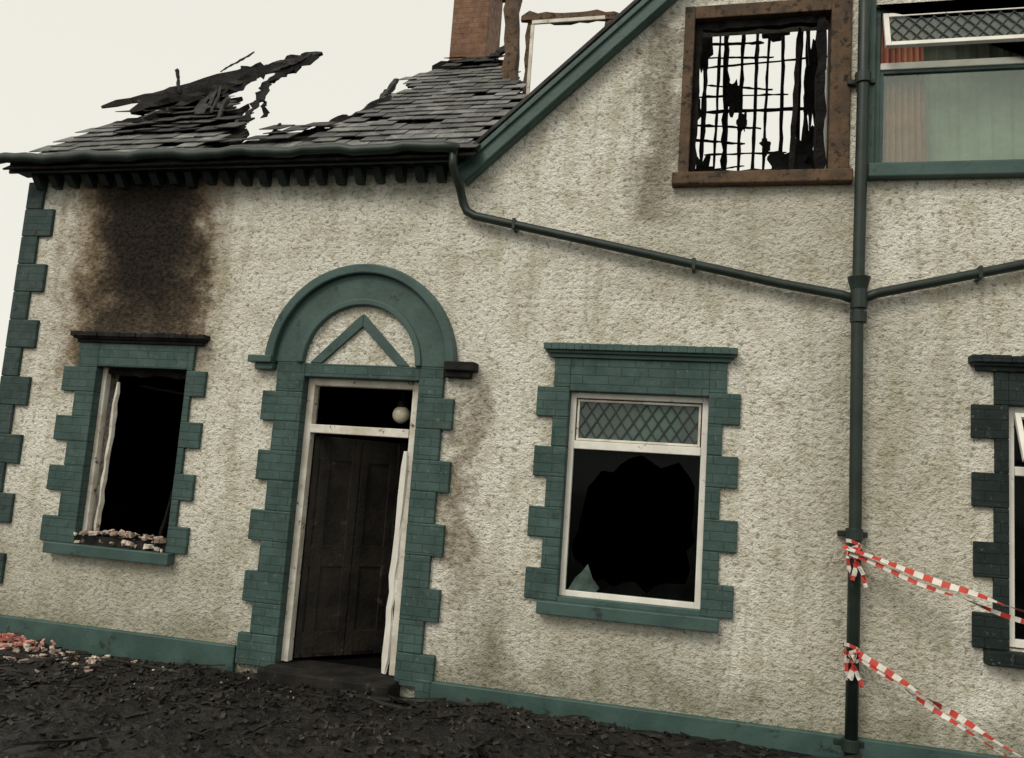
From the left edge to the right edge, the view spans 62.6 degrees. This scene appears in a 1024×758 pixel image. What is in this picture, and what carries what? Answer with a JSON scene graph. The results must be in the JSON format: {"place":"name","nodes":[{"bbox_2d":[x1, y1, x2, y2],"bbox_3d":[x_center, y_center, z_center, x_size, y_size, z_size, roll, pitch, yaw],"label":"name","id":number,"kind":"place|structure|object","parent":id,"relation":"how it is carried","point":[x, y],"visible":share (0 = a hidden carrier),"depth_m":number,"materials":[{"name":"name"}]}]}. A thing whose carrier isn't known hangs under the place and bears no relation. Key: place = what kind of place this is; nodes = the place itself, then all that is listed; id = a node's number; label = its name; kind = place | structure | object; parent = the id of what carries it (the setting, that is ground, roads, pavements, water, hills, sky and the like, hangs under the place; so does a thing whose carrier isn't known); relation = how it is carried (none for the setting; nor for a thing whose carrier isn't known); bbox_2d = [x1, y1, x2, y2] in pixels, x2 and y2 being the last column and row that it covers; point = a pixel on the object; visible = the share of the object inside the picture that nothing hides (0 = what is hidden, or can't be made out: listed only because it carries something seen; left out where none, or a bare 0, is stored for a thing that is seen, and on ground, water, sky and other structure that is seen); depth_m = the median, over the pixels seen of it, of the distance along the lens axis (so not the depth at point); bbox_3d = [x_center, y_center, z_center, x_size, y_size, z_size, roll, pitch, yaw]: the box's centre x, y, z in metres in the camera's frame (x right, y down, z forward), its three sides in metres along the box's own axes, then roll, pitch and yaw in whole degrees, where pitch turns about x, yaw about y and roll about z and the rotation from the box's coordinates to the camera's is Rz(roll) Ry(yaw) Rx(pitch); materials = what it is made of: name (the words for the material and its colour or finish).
{"place":"outdoors","nodes":[
{"label":"outdoors","id":0,"kind":"place"},
{"bbox_2d":[0,704,407,757],"bbox_3d":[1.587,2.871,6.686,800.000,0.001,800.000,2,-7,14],"label":"ground","id":1,"kind":"structure","parent":0,"point":[21,751],"depth_m":5.43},
{"bbox_2d":[0,182,55,582],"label":"corner quoins","id":2,"kind":"object","parent":1,"relation":"on","point":[23,330],"visible":0.48,"depth_m":8.80,"materials":[{"name":"teal paint"}]},
{"bbox_2d":[256,657,400,696],"bbox_3d":[-1.579,2.700,7.508,1.250,0.190,0.580,2,-7,14],"label":"door step","id":3,"kind":"object","parent":1,"relation":"on","point":[330,676],"depth_m":7.33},
{"bbox_2d":[0,632,860,757],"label":"charred debris","id":4,"kind":"object","parent":1,"relation":"on","point":[169,709],"visible":0.98,"depth_m":6.21,"materials":[{"name":"gravel"}]},
{"bbox_2d":[0,614,1012,757],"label":"plinth","id":5,"kind":"structure","parent":1,"relation":"on","point":[97,641],"depth_m":6.97,"materials":[{"name":"teal paint"}]},
{"bbox_2d":[0,0,1023,757],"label":"front wall","id":6,"kind":"structure","parent":1,"relation":"on","point":[232,270],"depth_m":7.28,"materials":[{"name":"beige paint"}]},
{"bbox_2d":[42,541,174,565],"bbox_3d":[-3.911,1.697,8.235,1.420,0.110,0.250,2,-7,14],"label":"window sill","id":7,"kind":"structure","parent":6,"relation":"attached to","point":[115,553],"depth_m":8.10,"materials":[{"name":"teal paint"}]},
{"bbox_2d":[74,535,165,551],"bbox_3d":[-3.799,1.612,8.256,1.040,0.080,0.160,2,-7,14],"label":"window sill bed","id":8,"kind":"object","parent":7,"relation":"on","point":[94,540],"visible":0.73,"depth_m":8.20,"materials":[{"name":"white stone"}]},
{"bbox_2d":[73,530,166,551],"bbox_3d":[-3.794,1.569,8.239,1.068,0.162,0.256,2,-7,14],"label":"sill rubble","id":9,"kind":"object","parent":7,"relation":"on","point":[127,533],"visible":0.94,"depth_m":8.18,"materials":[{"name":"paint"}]},
{"bbox_2d":[39,342,207,553],"bbox_3d":[-3.819,0.652,8.394,1.681,2.010,0.167,2,-7,14],"label":"window surround","id":10,"kind":"object","parent":6,"relation":"attached to","point":[76,429],"visible":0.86,"depth_m":8.40,"materials":[{"name":"teal paint"}]},
{"bbox_2d":[82,367,119,534],"bbox_3d":[-4.137,0.727,8.523,0.195,1.690,0.076,3,-7,7],"label":"window jamb","id":11,"kind":"object","parent":10,"relation":"attached to","point":[96,453],"depth_m":8.50,"materials":[{"name":"white paint"}]},
{"bbox_2d":[70,330,210,345],"bbox_3d":[-3.734,-0.408,8.424,1.550,0.108,0.140,2,-7,14],"label":"window cornice","id":12,"kind":"structure","parent":10,"relation":"on","point":[158,338],"depth_m":8.37,"materials":[{"name":"black stone"}]},
{"bbox_2d":[91,368,186,540],"bbox_3d":[-3.659,0.787,8.583,1.028,1.757,0.466,2,-7,14],"label":"burnt window frame","id":13,"kind":"object","parent":6,"relation":"attached to","point":[145,373],"visible":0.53,"depth_m":8.51,"materials":[{"name":"wood"}]},
{"bbox_2d":[9,152,458,177],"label":"fascia","id":14,"kind":"structure","parent":6,"relation":"attached to","point":[347,164],"depth_m":8.26,"materials":[{"name":"black wood"}]},
{"bbox_2d":[0,140,459,164],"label":"gutter","id":15,"kind":"object","parent":14,"relation":"attached to","point":[378,149],"visible":1,"depth_m":8.10,"materials":[{"name":"black metal"}]},
{"bbox_2d":[222,61,473,143],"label":"charred rafters","id":16,"kind":"object","parent":14,"relation":"on","point":[246,107],"visible":0.07,"depth_m":11.09,"materials":[{"name":"black wood"}]},
{"bbox_2d":[2,61,523,169],"bbox_3d":[-2.298,-3.248,10.032,5.207,2.818,3.517,2,-7,14],"label":"roof boarding","id":17,"kind":"object","parent":16,"relation":"on","point":[464,152],"visible":0.2,"depth_m":8.72,"materials":[{"name":"black wood"}]},
{"bbox_2d":[29,66,527,160],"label":"roof slates","id":18,"kind":"object","parent":17,"relation":"on","point":[450,98],"visible":0.82,"depth_m":9.10,"materials":[{"name":"grey stone"}]},
{"bbox_2d":[113,55,504,142],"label":"burnt roof slates","id":19,"kind":"object","parent":18,"relation":"on","point":[190,124],"visible":0.84,"depth_m":9.60,"materials":[{"name":"black stone"}]},
{"bbox_2d":[102,47,504,135],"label":"collapsed roof timbers","id":20,"kind":"object","parent":17,"relation":"on","point":[203,98],"visible":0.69,"depth_m":10.46,"materials":[{"name":"black wood"}]},
{"bbox_2d":[161,51,318,128],"bbox_3d":[-3.536,-3.544,10.514,1.819,2.114,1.903,2,-7,14],"label":"burnt felt","id":21,"kind":"object","parent":20,"relation":"on","point":[308,58],"visible":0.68,"depth_m":11.05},
{"bbox_2d":[501,0,618,93],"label":"burnt dormer frame","id":22,"kind":"object","parent":17,"relation":"on","point":[511,60],"visible":0.45,"depth_m":10.26,"materials":[{"name":"wood"}]},
{"bbox_2d":[526,25,534,93],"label":"dormer side trim","id":23,"kind":"structure","parent":22,"relation":"attached to","point":[530,59],"depth_m":10.14,"materials":[{"name":"white paint"}]},
{"bbox_2d":[532,15,604,24],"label":"dormer head trim","id":24,"kind":"structure","parent":22,"relation":"attached to","point":[567,20],"depth_m":10.09,"materials":[{"name":"white paint"}]},
{"bbox_2d":[31,162,447,190],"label":"eaves brackets","id":25,"kind":"object","parent":6,"relation":"attached to","point":[210,176],"visible":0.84,"depth_m":8.36,"materials":[{"name":"black wood"}]},
{"bbox_2d":[247,354,277,369],"bbox_3d":[-2.384,-0.158,8.047,0.250,0.130,0.150,2,-7,14],"label":"arch springer","id":26,"kind":"object","parent":6,"relation":"attached to","point":[264,362],"visible":0.99,"depth_m":7.99,"materials":[{"name":"teal paint"}]},
{"bbox_2d":[235,362,454,698],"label":"door pilasters","id":27,"kind":"object","parent":6,"relation":"attached to","point":[271,528],"depth_m":7.67,"materials":[{"name":"teal paint"}]},
{"bbox_2d":[292,435,406,657],"bbox_3d":[-1.553,1.619,8.176,0.970,2.060,0.069,9,-9,-33],"label":"leaf","id":28,"kind":"object","parent":27,"relation":"attached to","point":[342,597],"visible":0.81,"depth_m":8.11,"materials":[{"name":"black wood"}]},
{"bbox_2d":[281,378,418,675],"bbox_3d":[-1.461,1.311,7.760,1.150,2.620,0.100,2,-7,14],"label":"door frame","id":29,"kind":"object","parent":27,"relation":"attached to","point":[311,427],"visible":0.85,"depth_m":7.81,"materials":[{"name":"white wood"}]},
{"bbox_2d":[381,451,407,673],"bbox_3d":[-1.054,1.642,7.596,0.032,1.981,0.139,10,-9,-38],"label":"peeled door lining","id":30,"kind":"object","parent":27,"relation":"attached to","point":[387,641],"visible":1,"depth_m":7.58,"materials":[{"name":"white paint"}]},
{"bbox_2d":[275,274,444,367],"bbox_3d":[-1.389,-0.556,7.898,1.719,0.860,0.072,2,-7,14],"label":"arch band","id":31,"kind":"object","parent":6,"relation":"attached to","point":[410,305],"visible":0.77,"depth_m":7.90,"materials":[{"name":"teal paint"}]},
{"bbox_2d":[297,299,420,366],"bbox_3d":[-1.401,-0.439,7.870,1.239,0.620,0.091,2,-7,14],"label":"arch inner bead","id":32,"kind":"object","parent":31,"relation":"attached to","point":[398,315],"visible":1,"depth_m":7.86,"materials":[{"name":"teal paint"}]},
{"bbox_2d":[310,314,409,366],"bbox_3d":[-1.403,-0.368,7.873,0.995,0.476,0.055,2,-7,14],"label":"tympanum chevron","id":33,"kind":"object","parent":6,"relation":"attached to","point":[355,327],"visible":1,"depth_m":7.87,"materials":[{"name":"teal paint"}]},
{"bbox_2d":[306,306,415,366],"bbox_3d":[-1.395,-0.409,7.896,1.130,0.565,0.027,2,-7,14],"label":"tympanum","id":34,"kind":"object","parent":6,"relation":"attached to","point":[361,347],"visible":0.76,"depth_m":7.88,"materials":[{"name":"beige concrete"}]},
{"bbox_2d":[265,264,457,360],"bbox_3d":[-1.393,-0.605,7.874,1.899,0.950,0.128,2,-7,14],"label":"arch hood mould","id":35,"kind":"object","parent":6,"relation":"attached to","point":[307,290],"visible":0.92,"depth_m":7.87,"materials":[{"name":"teal paint"}]},
{"bbox_2d":[444,361,478,378],"bbox_3d":[-0.457,-0.078,7.557,0.290,0.140,0.150,2,-7,14],"label":"sooty arch springer","id":36,"kind":"object","parent":6,"relation":"attached to","point":[458,370],"visible":1,"depth_m":7.51,"materials":[{"name":"black stone"}]},
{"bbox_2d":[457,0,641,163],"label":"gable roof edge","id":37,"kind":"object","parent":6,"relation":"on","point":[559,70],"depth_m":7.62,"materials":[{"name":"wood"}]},
{"bbox_2d":[457,0,677,185],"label":"bargeboards","id":38,"kind":"object","parent":6,"relation":"attached to","point":[574,75],"visible":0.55,"depth_m":7.62,"materials":[{"name":"teal paint"}]},
{"bbox_2d":[536,599,718,632],"bbox_3d":[0.951,1.956,6.990,1.490,0.110,0.250,2,-7,14],"label":"window sill","id":39,"kind":"structure","parent":6,"relation":"attached to","point":[637,616],"depth_m":6.87,"materials":[{"name":"teal paint"}]},
{"bbox_2d":[557,595,699,615],"bbox_3d":[0.970,1.887,7.032,1.180,0.040,0.160,2,-7,14],"label":"window sill bed","id":40,"kind":"object","parent":39,"relation":"on","point":[639,606],"visible":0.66,"depth_m":6.96,"materials":[{"name":"teal paint"}]},
{"bbox_2d":[524,357,740,618],"bbox_3d":[1.027,0.876,7.158,1.742,2.080,0.167,2,-7,14],"label":"window surround","id":41,"kind":"object","parent":6,"relation":"attached to","point":[670,378],"visible":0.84,"depth_m":7.15,"materials":[{"name":"teal paint"}]},
{"bbox_2d":[559,392,708,609],"bbox_3d":[1.040,1.005,7.171,1.180,1.750,0.080,2,-7,14],"label":"window frame","id":42,"kind":"object","parent":41,"relation":"attached to","point":[573,444],"visible":0.97,"depth_m":7.16,"materials":[{"name":"white paint"}]},
{"bbox_2d":[568,564,598,592],"bbox_3d":[0.615,1.692,7.169,0.270,0.230,0.005,2,-7,14],"label":"window glass shard","id":43,"kind":"object","parent":42,"relation":"attached to","point":[583,580],"depth_m":7.16,"materials":[{"name":"glass"}]},
{"bbox_2d":[576,399,701,446],"bbox_3d":[1.085,0.377,7.255,1.060,0.360,0.030,2,-7,14],"label":"window inner sash","id":44,"kind":"object","parent":42,"relation":"attached to","point":[640,442],"depth_m":7.24,"materials":[{"name":"white paint"}]},
{"bbox_2d":[578,402,698,444],"bbox_3d":[1.086,0.378,7.259,1.020,0.320,0.004,2,-7,14],"label":"window leaded pane","id":45,"kind":"object","parent":44,"relation":"in","point":[657,432],"visible":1,"depth_m":7.25,"materials":[{"name":"grey glass"}]},
{"bbox_2d":[579,402,698,443],"bbox_3d":[1.084,0.376,7.250,1.029,0.326,0.008,2,-7,14],"label":"window leading","id":46,"kind":"object","parent":44,"relation":"attached to","point":[635,420],"depth_m":7.25,"materials":[{"name":"grey metal"}]},
{"bbox_2d":[544,342,737,362],"bbox_3d":[1.084,-0.226,7.200,1.640,0.120,0.140,2,-7,14],"label":"window cornice","id":47,"kind":"structure","parent":41,"relation":"on","point":[646,352],"depth_m":7.16,"materials":[{"name":"teal paint"}]},
{"bbox_2d":[449,0,1023,757],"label":"drainpipe","id":48,"kind":"object","parent":6,"relation":"attached to","point":[857,296],"visible":0.99,"depth_m":6.77,"materials":[{"name":"green metal"}]},
{"bbox_2d":[841,539,1023,757],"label":"barrier tape","id":49,"kind":"object","parent":48,"relation":"attached to","point":[868,660],"visible":0.98,"depth_m":6.18,"materials":[{"name":"plastic"}]},
{"bbox_2d":[689,14,826,171],"bbox_3d":[2.160,-2.463,7.418,1.167,1.470,0.236,2,-7,14],"label":"burnt window frame","id":50,"kind":"object","parent":6,"relation":"attached to","point":[820,108],"visible":0.71,"depth_m":7.39,"materials":[{"name":"black wood"}]},
{"bbox_2d":[672,168,852,187],"bbox_3d":[2.126,-1.700,7.224,1.475,0.110,0.240,2,-7,14],"label":"burnt window sill","id":51,"kind":"structure","parent":6,"relation":"attached to","point":[800,177],"depth_m":7.11,"materials":[{"name":"brown stone"}]},
{"bbox_2d":[678,0,852,171],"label":"burnt window surround","id":52,"kind":"object","parent":6,"relation":"attached to","point":[838,13],"visible":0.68,"depth_m":7.27,"materials":[{"name":"brown stone"}]},
{"bbox_2d":[867,0,875,166],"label":"window jamb board","id":53,"kind":"object","parent":6,"relation":"attached to","point":[872,87],"depth_m":7.06,"materials":[{"name":"teal paint"}]},
{"bbox_2d":[874,9,895,162],"bbox_3d":[3.958,-2.425,6.935,1.830,1.430,0.080,2,-7,14],"label":"window frame","id":54,"kind":"object","parent":6,"relation":"attached to","point":[879,13],"visible":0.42,"depth_m":7.12,"materials":[{"name":"teal paint"}]},
{"bbox_2d":[880,19,926,162],"bbox_3d":[3.323,-2.429,7.178,0.400,1.390,0.087,2,-7,14],"label":"window curtain","id":55,"kind":"object","parent":54,"relation":"hanging from","point":[904,127],"depth_m":7.16,"materials":[{"name":"white fabric"}]},
{"bbox_2d":[879,64,1023,162],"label":"window sash","id":56,"kind":"object","parent":54,"relation":"attached to","point":[953,70],"depth_m":7.04,"materials":[{"name":"teal paint"}]},
{"bbox_2d":[880,56,1023,70],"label":"window transom","id":57,"kind":"object","parent":54,"relation":"attached to","point":[952,63],"depth_m":6.99,"materials":[{"name":"white paint"}]},
{"bbox_2d":[882,7,1023,48],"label":"open top light","id":58,"kind":"object","parent":54,"relation":"attached to","point":[962,40],"visible":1,"depth_m":6.92,"materials":[{"name":"white paint"}]},
{"bbox_2d":[867,159,1023,180],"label":"window sill","id":59,"kind":"structure","parent":6,"relation":"attached to","point":[978,169],"depth_m":6.77,"materials":[{"name":"teal paint"}]},
{"bbox_2d":[923,23,1023,160],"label":"smoky net curtain","id":60,"kind":"object","parent":6,"relation":"attached to","point":[974,115],"visible":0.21,"depth_m":7.13,"materials":[{"name":"fabric"}]},
{"bbox_2d":[968,354,1023,372],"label":"window cornice","id":61,"kind":"structure","parent":6,"relation":"attached to","point":[993,363],"depth_m":6.49,"materials":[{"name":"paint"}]},
{"bbox_2d":[970,371,1023,650],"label":"window surround","id":62,"kind":"object","parent":6,"relation":"attached to","point":[990,630],"visible":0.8,"depth_m":6.41,"materials":[{"name":"paint"}]},
{"bbox_2d":[1008,406,1023,647],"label":"window frame","id":63,"kind":"object","parent":62,"relation":"attached to","point":[1014,641],"visible":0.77,"depth_m":6.43,"materials":[{"name":"white paint"}]},
{"bbox_2d":[1014,413,1023,461],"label":"window open light","id":64,"kind":"object","parent":63,"relation":"attached to","point":[1018,418],"visible":1,"depth_m":6.40,"materials":[{"name":"white paint"}]},
{"bbox_2d":[983,649,1023,668],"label":"window sill","id":65,"kind":"structure","parent":6,"relation":"attached to","point":[1006,659],"depth_m":6.19,"materials":[{"name":"paint"}]},
{"bbox_2d":[100,375,1023,669],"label":"burnt rooms","id":66,"kind":"object","parent":1,"relation":"on","point":[634,525],"visible":0.05,"depth_m":10.37,"materials":[{"name":"black"}]},
{"bbox_2d":[384,445,400,632],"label":"charred battens","id":67,"kind":"object","parent":66,"relation":"on","point":[395,498],"visible":0.29,"depth_m":8.15,"materials":[{"name":"wood"}]},
{"bbox_2d":[392,390,409,423],"bbox_3d":[-0.997,-0.456,8.115,0.170,1.780,0.170,2,-7,14],"label":"globe ceiling lamp","id":68,"kind":"object","parent":66,"relation":"hanging from","point":[401,413],"visible":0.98,"depth_m":7.97,"materials":[{"name":"white glass"}]},
{"bbox_2d":[449,0,505,61],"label":"chimney stack","id":69,"kind":"object","parent":66,"relation":"on","point":[476,29],"visible":0.32,"depth_m":11.95,"materials":[{"name":"orange brick"}]},
{"bbox_2d":[695,32,817,171],"bbox_3d":[2.408,-2.730,8.418,1.314,1.920,0.073,2,-7,14],"label":"hanging burnt plaster","id":70,"kind":"object","parent":66,"relation":"attached to","point":[803,159],"visible":0.46,"depth_m":8.31,"materials":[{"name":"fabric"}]},
{"bbox_2d":[823,68,826,145],"bbox_3d":[4.715,-2.267,8.373,2.960,2.400,2.670,2,-7,14],"label":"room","id":71,"kind":"object","parent":66,"relation":"on","point":[825,99],"depth_m":9.18,"materials":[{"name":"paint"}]},
{"bbox_2d":[0,0,827,378],"label":"sky","id":72,"kind":"structure","parent":0,"point":[61,61],"materials":[{"name":"white"}]},
{"bbox_2d":[696,31,809,170],"bbox_3d":[2.445,-2.633,8.509,1.451,2.841,0.110,2,-7,14],"label":"burnt lath partition","id":73,"kind":"object","parent":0,"point":[725,126],"visible":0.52,"depth_m":8.54,"materials":[{"name":"black wood"}]}
]}

